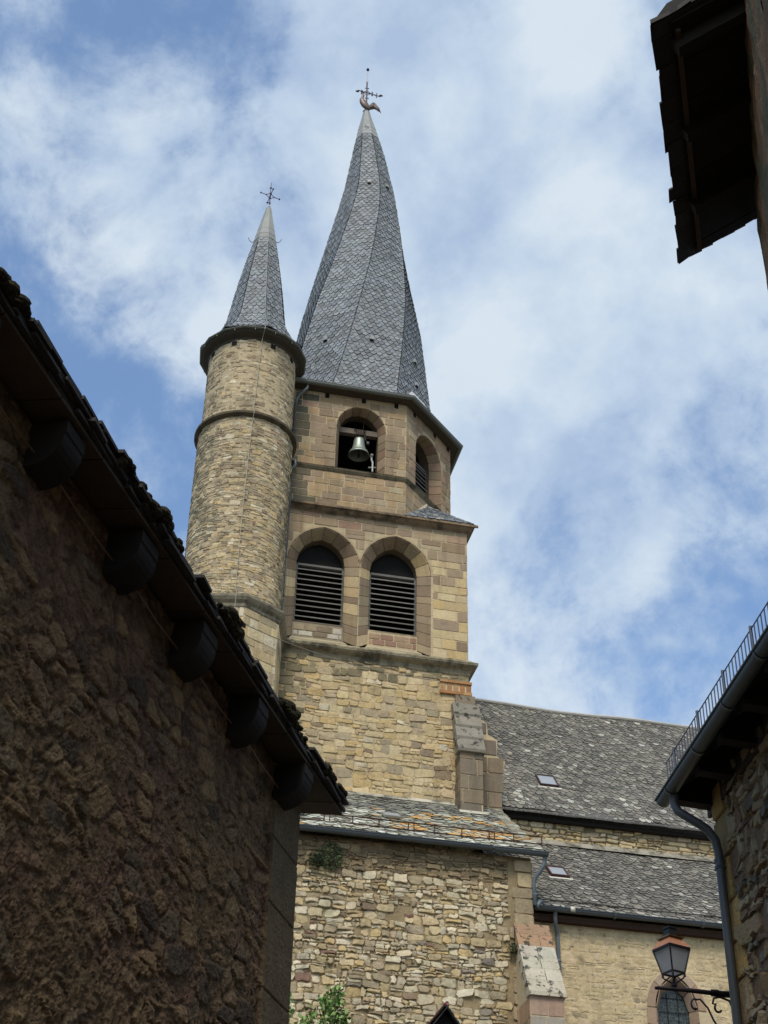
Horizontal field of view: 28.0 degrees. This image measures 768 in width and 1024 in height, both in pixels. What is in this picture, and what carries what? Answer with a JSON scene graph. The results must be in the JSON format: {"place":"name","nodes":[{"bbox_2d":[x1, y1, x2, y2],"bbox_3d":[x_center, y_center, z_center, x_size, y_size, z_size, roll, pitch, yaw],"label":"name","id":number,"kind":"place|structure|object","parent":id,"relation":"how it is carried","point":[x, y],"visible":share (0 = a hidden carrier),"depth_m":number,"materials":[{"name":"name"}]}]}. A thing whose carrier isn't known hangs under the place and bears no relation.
{"place":"outdoors","nodes":[
{"label":"outdoors","id":0,"kind":"place"},
{"bbox_2d":[0,0,767,726],"label":"sky","id":1,"kind":"structure","parent":0,"point":[604,395],"materials":[{"name":"blue"}]},
{"bbox_2d":[475,698,732,1023],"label":"church nave","id":2,"kind":"structure","parent":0,"point":[627,875],"depth_m":36.03,"materials":[{"name":"stone"}]},
{"bbox_2d":[647,973,716,1023],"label":"church window","id":3,"kind":"structure","parent":2,"relation":"in","point":[671,1008],"depth_m":32.57,"materials":[{"name":"stone"}]},
{"label":"ground","id":4,"kind":"structure","parent":0,"visible":0},
{"bbox_2d":[0,267,348,1023],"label":"stone house","id":5,"kind":"structure","parent":4,"relation":"on","point":[150,811],"depth_m":8.66,"materials":[{"name":"brown stone"}]},
{"bbox_2d":[0,406,278,788],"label":"wall cable","id":6,"kind":"object","parent":5,"relation":"attached to","point":[73,505],"depth_m":8.96,"materials":[{"name":"paint"}]},
{"bbox_2d":[185,207,305,696],"bbox_3d":[-3.833,5.363,35.601,2.971,35.260,3.017,8,-36,-9],"label":"stair turret","id":7,"kind":"object","parent":4,"relation":"on","point":[252,361],"visible":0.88,"depth_m":39.19,"materials":[{"name":"stone"}]},
{"bbox_2d":[260,183,279,206],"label":"iron cross","id":8,"kind":"object","parent":7,"relation":"on","point":[269,197],"visible":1,"depth_m":46.07,"materials":[{"name":"grey metal"}]},
{"bbox_2d":[288,984,354,1023],"bbox_3d":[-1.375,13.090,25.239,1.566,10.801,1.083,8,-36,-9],"label":"shrub","id":9,"kind":"object","parent":4,"relation":"on","point":[331,1015],"visible":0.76,"depth_m":28.00,"materials":[{"name":"green plant"}]},
{"bbox_2d":[278,110,504,852],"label":"bell tower","id":10,"kind":"structure","parent":4,"relation":"on","point":[375,574],"depth_m":40.70,"materials":[{"name":"stone"}]},
{"bbox_2d":[293,545,343,627],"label":"louver","id":11,"kind":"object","parent":10,"relation":"in","point":[318,557],"depth_m":40.05,"materials":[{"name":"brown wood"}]},
{"bbox_2d":[246,625,442,681],"bbox_3d":[-0.883,3.470,37.007,5.568,0.403,0.018,21,-40,-26],"label":"cable","id":12,"kind":"object","parent":10,"relation":"attached to","point":[340,660],"visible":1,"depth_m":36.83,"materials":[{"name":"paint"}]},
{"bbox_2d":[339,421,377,461],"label":"church bell","id":13,"kind":"object","parent":10,"relation":"hanging from","point":[358,451],"visible":1,"depth_m":42.69,"materials":[{"name":"silver metal"}]},
{"bbox_2d":[356,68,382,112],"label":"weather vane","id":14,"kind":"object","parent":10,"relation":"on","point":[365,105],"visible":1,"depth_m":54.58,"materials":[{"name":"metal"}]},
{"bbox_2d":[368,454,375,472],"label":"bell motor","id":15,"kind":"object","parent":10,"relation":"in","point":[372,467],"visible":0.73,"depth_m":42.32,"materials":[{"name":"metal"}]},
{"bbox_2d":[367,554,417,637],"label":"louvers","id":16,"kind":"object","parent":10,"relation":"in","point":[391,567],"depth_m":40.38,"materials":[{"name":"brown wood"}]},
{"bbox_2d":[415,462,426,495],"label":"louvers","id":17,"kind":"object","parent":10,"relation":"in","point":[420,474],"depth_m":43.63,"materials":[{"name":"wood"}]},
{"bbox_2d":[289,790,548,1023],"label":"side chapel","id":18,"kind":"structure","parent":4,"relation":"on","point":[387,933],"depth_m":31.65,"materials":[{"name":"stone"}]},
{"bbox_2d":[308,852,322,866],"bbox_3d":[-1.413,7.155,31.728,0.332,0.351,0.215,23,-40,-27],"label":"plant","id":19,"kind":"object","parent":18,"relation":"attached to","point":[315,855],"depth_m":31.71,"materials":[{"name":"green plant"}]},
{"bbox_2d":[318,841,343,870],"bbox_3d":[-1.091,7.118,31.853,0.560,0.675,0.205,1,-35,0],"label":"plant","id":20,"kind":"object","parent":18,"relation":"attached to","point":[334,858],"depth_m":31.83,"materials":[{"name":"green plant"}]},
{"bbox_2d":[508,942,516,953],"bbox_3d":[2.664,8.964,31.562,0.205,0.298,0.190,-25,-43,32],"label":"moss tuft","id":21,"kind":"object","parent":18,"relation":"attached to","point":[514,947],"visible":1,"depth_m":31.55,"materials":[{"name":"green plant"}]},
{"bbox_2d":[428,1001,459,1023],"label":"porch","id":22,"kind":"object","parent":4,"relation":"on","point":[444,1014],"visible":1,"depth_m":28.09,"materials":[{"name":"stone"}]},
{"bbox_2d":[650,0,767,288],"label":"tall house","id":23,"kind":"structure","parent":4,"relation":"on","point":[711,60],"depth_m":10.69,"materials":[{"name":"brown wood"}]},
{"bbox_2d":[654,602,767,1023],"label":"rubble house","id":24,"kind":"structure","parent":4,"relation":"on","point":[719,773],"depth_m":12.88,"materials":[{"name":"brown stone"}]},
{"bbox_2d":[652,925,730,1023],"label":"wall lantern","id":25,"kind":"object","parent":24,"relation":"attached to","point":[671,949],"depth_m":12.97,"materials":[{"name":"metal"}]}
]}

